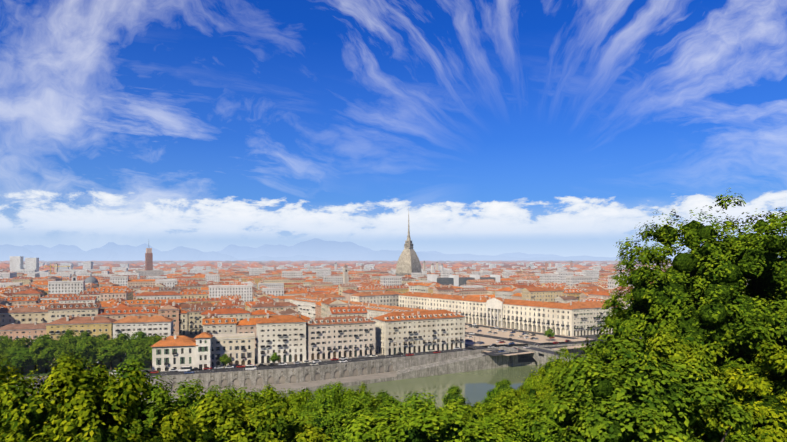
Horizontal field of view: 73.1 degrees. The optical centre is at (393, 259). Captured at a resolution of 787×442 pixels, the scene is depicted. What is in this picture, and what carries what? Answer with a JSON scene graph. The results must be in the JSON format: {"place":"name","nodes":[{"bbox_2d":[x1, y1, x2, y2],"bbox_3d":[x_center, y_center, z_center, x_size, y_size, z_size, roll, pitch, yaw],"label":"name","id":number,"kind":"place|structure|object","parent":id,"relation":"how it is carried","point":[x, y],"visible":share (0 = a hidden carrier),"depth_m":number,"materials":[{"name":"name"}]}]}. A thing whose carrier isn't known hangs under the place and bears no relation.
{"place":"outdoors","nodes":[
{"label":"outdoors","id":0,"kind":"place"},
{"bbox_2d":[0,321,46,343],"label":"pink building","id":1,"kind":"structure","parent":0,"point":[31,330],"depth_m":326.05,"materials":[{"name":"paint"}]},
{"bbox_2d":[6,358,150,375],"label":"garden lawn","id":2,"kind":"structure","parent":0,"point":[116,363],"depth_m":279.37,"materials":[{"name":"green plant"}]},
{"bbox_2d":[45,315,116,359],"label":"yellow building","id":3,"kind":"structure","parent":0,"point":[93,326],"depth_m":303.24,"materials":[{"name":"paint"}]},
{"bbox_2d":[72,274,98,287],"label":"church dome","id":4,"kind":"structure","parent":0,"point":[90,279],"depth_m":749.90,"materials":[{"name":"paint"}]},
{"bbox_2d":[112,313,173,339],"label":"white building","id":5,"kind":"structure","parent":0,"point":[150,325],"depth_m":312.38,"materials":[{"name":"paint"}]},
{"bbox_2d":[7,338,640,383],"bbox_3d":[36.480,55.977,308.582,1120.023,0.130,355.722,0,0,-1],"label":"riverside road","id":6,"kind":"structure","parent":0,"point":[302,364],"depth_m":284.96,"materials":[{"name":"grey asphalt"}]},
{"bbox_2d":[178,366,189,371],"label":"van","id":7,"kind":"object","parent":6,"relation":"on","point":[185,368],"visible":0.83,"depth_m":266.57,"materials":[{"name":"paint"}]},
{"bbox_2d":[245,365,256,369],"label":"van","id":8,"kind":"object","parent":6,"relation":"on","point":[250,367],"visible":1,"depth_m":270.21,"materials":[{"name":"paint"}]},
{"bbox_2d":[13,324,639,402],"bbox_3d":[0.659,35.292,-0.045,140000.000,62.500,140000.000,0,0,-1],"label":"ground","id":9,"kind":"structure","parent":0,"point":[365,378],"depth_m":277.12,"materials":[{"name":"stone"}]},
{"bbox_2d":[0,347,15,368],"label":"garden tree","id":10,"kind":"object","parent":9,"relation":"on","point":[3,355],"visible":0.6,"depth_m":254.35,"materials":[{"name":"green plant"}]},
{"bbox_2d":[0,333,16,349],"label":"garden tree","id":11,"kind":"object","parent":9,"relation":"on","point":[3,342],"visible":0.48,"depth_m":274.37,"materials":[{"name":"green plant"}]},
{"bbox_2d":[1,347,19,367],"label":"garden tree","id":12,"kind":"object","parent":9,"relation":"on","point":[13,348],"visible":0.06,"depth_m":266.24,"materials":[{"name":"green plant"}]},
{"bbox_2d":[2,336,33,348],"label":"garden tree","id":13,"kind":"object","parent":9,"relation":"on","point":[20,342],"visible":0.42,"depth_m":274.70,"materials":[{"name":"green plant"}]},
{"bbox_2d":[1,346,41,374],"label":"garden tree","id":14,"kind":"object","parent":9,"relation":"on","point":[21,359],"visible":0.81,"depth_m":255.80,"materials":[{"name":"green plant"}]},
{"bbox_2d":[0,363,55,439],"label":"hill tree","id":15,"kind":"object","parent":9,"relation":"on","point":[11,376],"visible":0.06,"depth_m":37.39,"materials":[{"name":"green plant"}]},
{"bbox_2d":[0,356,70,441],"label":"hill tree","id":16,"kind":"object","parent":9,"relation":"on","point":[2,412],"visible":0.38,"depth_m":28.03,"materials":[{"name":"green plant"}]},
{"bbox_2d":[28,333,61,362],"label":"garden tree","id":17,"kind":"object","parent":9,"relation":"on","point":[47,336],"visible":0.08,"depth_m":285.10,"materials":[{"name":"green plant"}]},
{"bbox_2d":[29,336,64,372],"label":"garden tree","id":18,"kind":"object","parent":9,"relation":"on","point":[46,350],"visible":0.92,"depth_m":260.22,"materials":[{"name":"green plant"}]},
{"bbox_2d":[10,256,92,271],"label":"high-rise buildings","id":19,"kind":"structure","parent":9,"relation":"on","point":[16,262],"depth_m":1562.20,"materials":[{"name":"paint"}]},
{"bbox_2d":[43,263,69,273],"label":"tower crane","id":20,"kind":"object","parent":9,"relation":"on","point":[50,266],"visible":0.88,"depth_m":1012.18,"materials":[{"name":"paint"}]},
{"bbox_2d":[52,340,76,362],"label":"garden tree","id":21,"kind":"object","parent":9,"relation":"on","point":[68,347],"visible":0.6,"depth_m":261.02,"materials":[{"name":"green plant"}]},
{"bbox_2d":[57,328,81,347],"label":"garden tree","id":22,"kind":"object","parent":9,"relation":"on","point":[67,336],"visible":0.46,"depth_m":286.79,"materials":[{"name":"green plant"}]},
{"bbox_2d":[74,330,98,359],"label":"garden tree","id":23,"kind":"object","parent":9,"relation":"on","point":[85,334],"visible":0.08,"depth_m":289.43,"materials":[{"name":"green plant"}]},
{"bbox_2d":[38,352,136,420],"bbox_3d":[-32.836,24.407,56.688,12.617,29.374,12.776,0,0,32],"label":"hill tree","id":24,"kind":"object","parent":9,"relation":"on","point":[77,357],"depth_m":56.91,"materials":[{"name":"green plant"}]},
{"bbox_2d":[73,335,104,368],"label":"garden tree","id":25,"kind":"object","parent":9,"relation":"on","point":[87,347],"visible":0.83,"depth_m":263.73,"materials":[{"name":"green plant"}]},
{"bbox_2d":[26,352,157,439],"bbox_3d":[-26.439,20.752,45.127,12.190,25.914,12.232,0,0,15],"label":"hill tree","id":26,"kind":"object","parent":9,"relation":"on","point":[96,370],"visible":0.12,"depth_m":44.31,"materials":[{"name":"green plant"}]},
{"bbox_2d":[91,340,108,364],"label":"garden tree","id":27,"kind":"object","parent":9,"relation":"on","point":[103,342],"visible":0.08,"depth_m":281.24,"materials":[{"name":"green plant"}]},
{"bbox_2d":[97,332,108,343],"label":"garden tree","id":28,"kind":"object","parent":9,"relation":"on","point":[101,338],"visible":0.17,"depth_m":291.23,"materials":[{"name":"green plant"}]},
{"bbox_2d":[0,353,216,441],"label":"hill tree","id":29,"kind":"object","parent":9,"relation":"on","point":[82,405],"visible":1,"depth_m":23.66,"materials":[{"name":"green plant"}]},
{"bbox_2d":[93,338,127,369],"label":"garden tree","id":30,"kind":"object","parent":9,"relation":"on","point":[108,351],"visible":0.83,"depth_m":266.53,"materials":[{"name":"green plant"}]},
{"bbox_2d":[113,332,130,360],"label":"garden tree","id":31,"kind":"object","parent":9,"relation":"on","point":[123,336],"visible":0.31,"depth_m":292.98,"materials":[{"name":"green plant"}]},
{"bbox_2d":[45,357,200,440],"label":"hill tree","id":32,"kind":"object","parent":9,"relation":"on","point":[160,394],"visible":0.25,"depth_m":36.43,"materials":[{"name":"green plant"}]},
{"bbox_2d":[114,338,146,360],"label":"garden tree","id":33,"kind":"object","parent":9,"relation":"on","point":[133,346],"visible":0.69,"depth_m":269.53,"materials":[{"name":"green plant"}]},
{"bbox_2d":[124,354,143,368],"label":"street tree","id":34,"kind":"object","parent":9,"relation":"on","point":[133,358],"visible":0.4,"depth_m":258.97,"materials":[{"name":"green plant"}]},
{"bbox_2d":[129,331,153,343],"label":"garden tree","id":35,"kind":"object","parent":9,"relation":"on","point":[140,336],"visible":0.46,"depth_m":297.04,"materials":[{"name":"green plant"}]},
{"bbox_2d":[130,341,155,368],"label":"garden tree","id":36,"kind":"object","parent":9,"relation":"on","point":[148,349],"visible":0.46,"depth_m":271.48,"materials":[{"name":"green plant"}]},
{"bbox_2d":[135,248,162,275],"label":"tower","id":37,"kind":"structure","parent":9,"relation":"on","point":[149,270],"depth_m":1287.08,"materials":[{"name":"paint"}]},
{"bbox_2d":[145,334,166,343],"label":"garden tree","id":38,"kind":"object","parent":9,"relation":"on","point":[157,338],"visible":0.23,"depth_m":297.52,"materials":[{"name":"green plant"}]},
{"bbox_2d":[151,332,212,370],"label":"villa","id":39,"kind":"object","parent":9,"relation":"on","point":[174,351],"visible":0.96,"depth_m":270.12,"materials":[{"name":"paint"}]},
{"bbox_2d":[181,382,210,412],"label":"hill tree","id":40,"kind":"object","parent":9,"relation":"on","point":[198,395],"visible":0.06,"depth_m":79.15,"materials":[{"name":"green plant"}]},
{"bbox_2d":[136,378,256,441],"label":"hill tree","id":41,"kind":"object","parent":9,"relation":"on","point":[183,389],"visible":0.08,"depth_m":54.25,"materials":[{"name":"green plant"}]},
{"bbox_2d":[185,384,234,420],"bbox_3d":[-22.491,27.445,63.166,11.673,25.461,11.820,0,0,-32],"label":"hill tree","id":42,"kind":"object","parent":9,"relation":"on","point":[213,390],"visible":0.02,"depth_m":63.69,"materials":[{"name":"green plant"}]},
{"bbox_2d":[219,354,232,364],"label":"street tree","id":43,"kind":"object","parent":9,"relation":"on","point":[225,359],"visible":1,"depth_m":273.74,"materials":[{"name":"green plant"}]},
{"bbox_2d":[212,333,254,365],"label":"building","id":44,"kind":"structure","parent":9,"relation":"on","point":[238,348],"depth_m":282.04,"materials":[{"name":"paint"}]},
{"bbox_2d":[150,391,335,441],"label":"hill tree","id":45,"kind":"object","parent":9,"relation":"on","point":[236,422],"visible":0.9,"depth_m":32.02,"materials":[{"name":"green plant"}]},
{"bbox_2d":[174,387,318,441],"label":"hill tree","id":46,"kind":"object","parent":9,"relation":"on","point":[278,428],"visible":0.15,"depth_m":43.21,"materials":[{"name":"green plant"}]},
{"bbox_2d":[205,385,287,413],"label":"hill tree","id":47,"kind":"object","parent":9,"relation":"on","point":[233,390],"depth_m":71.93,"materials":[{"name":"green plant"}]},
{"bbox_2d":[269,352,280,363],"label":"street tree","id":48,"kind":"object","parent":9,"relation":"on","point":[274,357],"visible":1,"depth_m":281.09,"materials":[{"name":"green plant"}]},
{"bbox_2d":[255,313,306,363],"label":"building","id":49,"kind":"structure","parent":9,"relation":"on","point":[283,337],"depth_m":290.70,"materials":[{"name":"paint"}]},
{"bbox_2d":[241,382,330,430],"bbox_3d":[-12.750,26.072,60.867,16.525,24.245,16.582,0,0,0],"label":"hill tree","id":50,"kind":"object","parent":9,"relation":"on","point":[298,401],"visible":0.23,"depth_m":60.00,"materials":[{"name":"green plant"}]},
{"bbox_2d":[52,317,547,371],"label":"street lamps","id":51,"kind":"object","parent":9,"relation":"on","point":[394,343],"visible":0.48,"depth_m":303.88,"materials":[{"name":"grey metal"}]},
{"bbox_2d":[291,388,312,416],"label":"hill tree","id":52,"kind":"object","parent":9,"relation":"on","point":[309,401],"depth_m":98.21,"materials":[{"name":"green plant"}]},
{"bbox_2d":[16,343,596,395],"bbox_3d":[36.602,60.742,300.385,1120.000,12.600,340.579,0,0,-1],"label":"embankment wall","id":53,"kind":"structure","parent":9,"relation":"on","point":[418,364],"depth_m":297.37,"materials":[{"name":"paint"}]},
{"bbox_2d":[0,281,631,347],"bbox_3d":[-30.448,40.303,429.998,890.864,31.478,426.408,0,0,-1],"label":"city blocks","id":54,"kind":"structure","parent":9,"relation":"on","point":[226,314],"depth_m":403.31,"materials":[{"name":"paint"}]},
{"bbox_2d":[285,384,363,421],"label":"hill tree","id":55,"kind":"object","parent":9,"relation":"on","point":[340,398],"visible":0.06,"depth_m":75.76,"materials":[{"name":"green plant"}]},
{"bbox_2d":[296,381,373,441],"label":"hill tree","id":56,"kind":"object","parent":9,"relation":"on","point":[331,424],"visible":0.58,"depth_m":51.23,"materials":[{"name":"green plant"}]},
{"bbox_2d":[0,260,672,269],"bbox_3d":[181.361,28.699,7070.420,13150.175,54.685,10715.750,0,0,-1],"label":"city blocks","id":57,"kind":"structure","parent":9,"relation":"on","point":[304,264],"depth_m":3028.07,"materials":[{"name":"paint"}]},
{"bbox_2d":[306,315,375,359],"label":"building","id":58,"kind":"structure","parent":9,"relation":"on","point":[329,337],"depth_m":303.93,"materials":[{"name":"paint"}]},
{"bbox_2d":[308,383,375,422],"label":"hill tree","id":59,"kind":"object","parent":9,"relation":"on","point":[349,392],"depth_m":89.62,"materials":[{"name":"green plant"}]},
{"bbox_2d":[285,291,401,306],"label":"building","id":60,"kind":"structure","parent":9,"relation":"on","point":[390,298],"depth_m":546.24,"materials":[{"name":"paint"}]},
{"bbox_2d":[343,264,347,283],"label":"campanile","id":61,"kind":"structure","parent":9,"relation":"on","point":[345,273],"depth_m":796.66,"materials":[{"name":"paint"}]},
{"bbox_2d":[347,382,374,397],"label":"hill tree","id":62,"kind":"object","parent":9,"relation":"on","point":[362,387],"visible":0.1,"depth_m":130.78,"materials":[{"name":"green plant"}]},
{"bbox_2d":[294,294,429,318],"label":"building","id":63,"kind":"structure","parent":9,"relation":"on","point":[305,304],"depth_m":412.80,"materials":[{"name":"beige paint"}]},
{"bbox_2d":[353,391,380,415],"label":"hill tree","id":64,"kind":"object","parent":9,"relation":"on","point":[378,409],"depth_m":98.60,"materials":[{"name":"green plant"}]},
{"bbox_2d":[0,261,746,301],"bbox_3d":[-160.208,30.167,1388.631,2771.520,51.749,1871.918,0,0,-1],"label":"city blocks","id":65,"kind":"structure","parent":9,"relation":"on","point":[246,284],"depth_m":836.75,"materials":[{"name":"paint"}]},
{"bbox_2d":[332,390,432,441],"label":"hill tree","id":66,"kind":"object","parent":9,"relation":"on","point":[366,402],"visible":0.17,"depth_m":62.00,"materials":[{"name":"green plant"}]},
{"bbox_2d":[376,390,398,407],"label":"hill tree","id":67,"kind":"object","parent":9,"relation":"on","point":[383,395],"visible":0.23,"depth_m":120.09,"materials":[{"name":"green plant"}]},
{"bbox_2d":[395,215,421,275],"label":"domed tower","id":68,"kind":"structure","parent":9,"relation":"on","point":[408,262],"depth_m":1070.96,"materials":[{"name":"paint"}]},
{"bbox_2d":[343,390,485,441],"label":"hill tree","id":69,"kind":"object","parent":9,"relation":"on","point":[415,400],"visible":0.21,"depth_m":39.81,"materials":[{"name":"green plant"}]},
{"bbox_2d":[373,309,464,354],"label":"building","id":70,"kind":"structure","parent":9,"relation":"on","point":[411,331],"depth_m":323.96,"materials":[{"name":"paint"}]},
{"bbox_2d":[307,393,531,441],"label":"hill tree","id":71,"kind":"object","parent":9,"relation":"on","point":[385,427],"visible":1,"depth_m":28.30,"materials":[{"name":"green plant"}]},
{"bbox_2d":[397,402,450,441],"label":"hill tree","id":72,"kind":"object","parent":9,"relation":"on","point":[430,416],"depth_m":53.08,"materials":[{"name":"green plant"}]},
{"bbox_2d":[441,386,467,411],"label":"hill tree","id":73,"kind":"object","parent":9,"relation":"on","point":[454,392],"visible":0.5,"depth_m":120.90,"materials":[{"name":"green plant"}]},
{"bbox_2d":[427,275,499,285],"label":"building","id":74,"kind":"structure","parent":9,"relation":"on","point":[455,280],"depth_m":837.29,"materials":[{"name":"paint"}]},
{"bbox_2d":[399,291,575,335],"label":"building","id":75,"kind":"structure","parent":9,"relation":"on","point":[533,315],"depth_m":443.57,"materials":[{"name":"paint"}]},
{"bbox_2d":[480,388,501,405],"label":"hill tree","id":76,"kind":"object","parent":9,"relation":"on","point":[489,396],"visible":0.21,"depth_m":123.96,"materials":[{"name":"green plant"}]},
{"bbox_2d":[451,388,540,441],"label":"hill tree","id":77,"kind":"object","parent":9,"relation":"on","point":[512,409],"visible":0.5,"depth_m":48.52,"materials":[{"name":"green plant"}]},
{"bbox_2d":[497,379,513,394],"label":"hill tree","id":78,"kind":"object","parent":9,"relation":"on","point":[505,384],"visible":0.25,"depth_m":150.41,"materials":[{"name":"green plant"}]},
{"bbox_2d":[509,385,525,400],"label":"hill tree","id":79,"kind":"object","parent":9,"relation":"on","point":[517,392],"depth_m":127.47,"materials":[{"name":"green plant"}]},
{"bbox_2d":[476,398,592,441],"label":"hill tree","id":80,"kind":"object","parent":9,"relation":"on","point":[488,420],"visible":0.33,"depth_m":39.46,"materials":[{"name":"green plant"}]},
{"bbox_2d":[511,365,560,410],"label":"hill tree","id":81,"kind":"object","parent":9,"relation":"on","point":[529,382],"visible":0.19,"depth_m":72.46,"materials":[{"name":"green plant"}]},
{"bbox_2d":[520,382,558,414],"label":"hill tree","id":82,"kind":"object","parent":9,"relation":"on","point":[546,387],"visible":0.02,"depth_m":66.49,"materials":[{"name":"green plant"}]},
{"bbox_2d":[519,346,572,397],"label":"hill tree","id":83,"kind":"object","parent":9,"relation":"on","point":[542,370],"visible":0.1,"depth_m":90.39,"materials":[{"name":"green plant"}]},
{"bbox_2d":[544,328,554,340],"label":"street tree","id":84,"kind":"object","parent":9,"relation":"on","point":[548,333],"visible":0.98,"depth_m":366.37,"materials":[{"name":"green plant"}]},
{"bbox_2d":[516,345,631,433],"bbox_3d":[19.316,19.421,52.932,14.769,22.804,14.955,0,0,-26],"label":"hill tree","id":85,"kind":"object","parent":9,"relation":"on","point":[562,392],"visible":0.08,"depth_m":52.15,"materials":[{"name":"green plant"}]},
{"bbox_2d":[559,300,625,335],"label":"building","id":86,"kind":"structure","parent":9,"relation":"on","point":[584,314],"depth_m":398.03,"materials":[{"name":"paint"}]},
{"bbox_2d":[574,188,786,390],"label":"tree","id":87,"kind":"object","parent":9,"relation":"on","point":[695,295],"visible":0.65,"depth_m":41.34,"materials":[{"name":"green plant"}]},
{"bbox_2d":[652,339,786,441],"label":"tree","id":88,"kind":"object","parent":9,"relation":"on","point":[723,363],"visible":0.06,"depth_m":35.02,"materials":[{"name":"green plant"}]},
{"bbox_2d":[706,431,760,441],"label":"tree","id":89,"kind":"object","parent":9,"relation":"on","point":[736,436],"visible":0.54,"depth_m":27.01,"materials":[{"name":"green plant"}]},
{"bbox_2d":[697,339,786,441],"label":"tree","id":90,"kind":"object","parent":9,"relation":"on","point":[769,408],"visible":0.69,"depth_m":30.45,"materials":[{"name":"green plant"}]},
{"bbox_2d":[744,260,786,304],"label":"tree","id":91,"kind":"object","parent":9,"relation":"on","point":[749,290],"visible":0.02,"depth_m":46.06,"materials":[{"name":"green plant"}]},
{"bbox_2d":[0,244,672,260],"bbox_3d":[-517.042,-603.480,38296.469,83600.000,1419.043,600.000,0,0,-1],"label":"mountains","id":92,"kind":"structure","parent":0,"point":[7,251],"depth_m":38200.61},
{"bbox_2d":[155,365,540,408],"bbox_3d":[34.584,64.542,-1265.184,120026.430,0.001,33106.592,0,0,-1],"label":"river water","id":93,"kind":"structure","parent":0,"point":[475,386],"depth_m":275.46,"materials":[{"name":"liquid"}]},
{"bbox_2d":[379,396,398,408],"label":"hill tree","id":94,"kind":"object","parent":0,"point":[388,402],"visible":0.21,"depth_m":113.66,"materials":[{"name":"green plant"}]},
{"bbox_2d":[0,0,786,257],"label":"sky","id":95,"kind":"structure","parent":0,"point":[556,127],"materials":[{"name":"blue"}]},
{"bbox_2d":[22,238,779,258],"bbox_3d":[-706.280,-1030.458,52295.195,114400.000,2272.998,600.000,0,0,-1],"label":"mountains","id":96,"kind":"structure","parent":0,"point":[317,247],"depth_m":52215.58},
{"bbox_2d":[465,322,634,355],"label":"piazza paving","id":97,"kind":"structure","parent":0,"point":[486,338],"depth_m":374.60,"materials":[{"name":"beige stone"}]},
{"bbox_2d":[523,326,761,441],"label":"hill tree","id":98,"kind":"object","parent":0,"point":[666,409],"visible":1,"depth_m":23.32,"materials":[{"name":"green plant"}]},
{"bbox_2d":[591,326,759,441],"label":"hill tree","id":99,"kind":"object","parent":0,"point":[672,351],"visible":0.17,"depth_m":34.13,"materials":[{"name":"green plant"}]}
]}

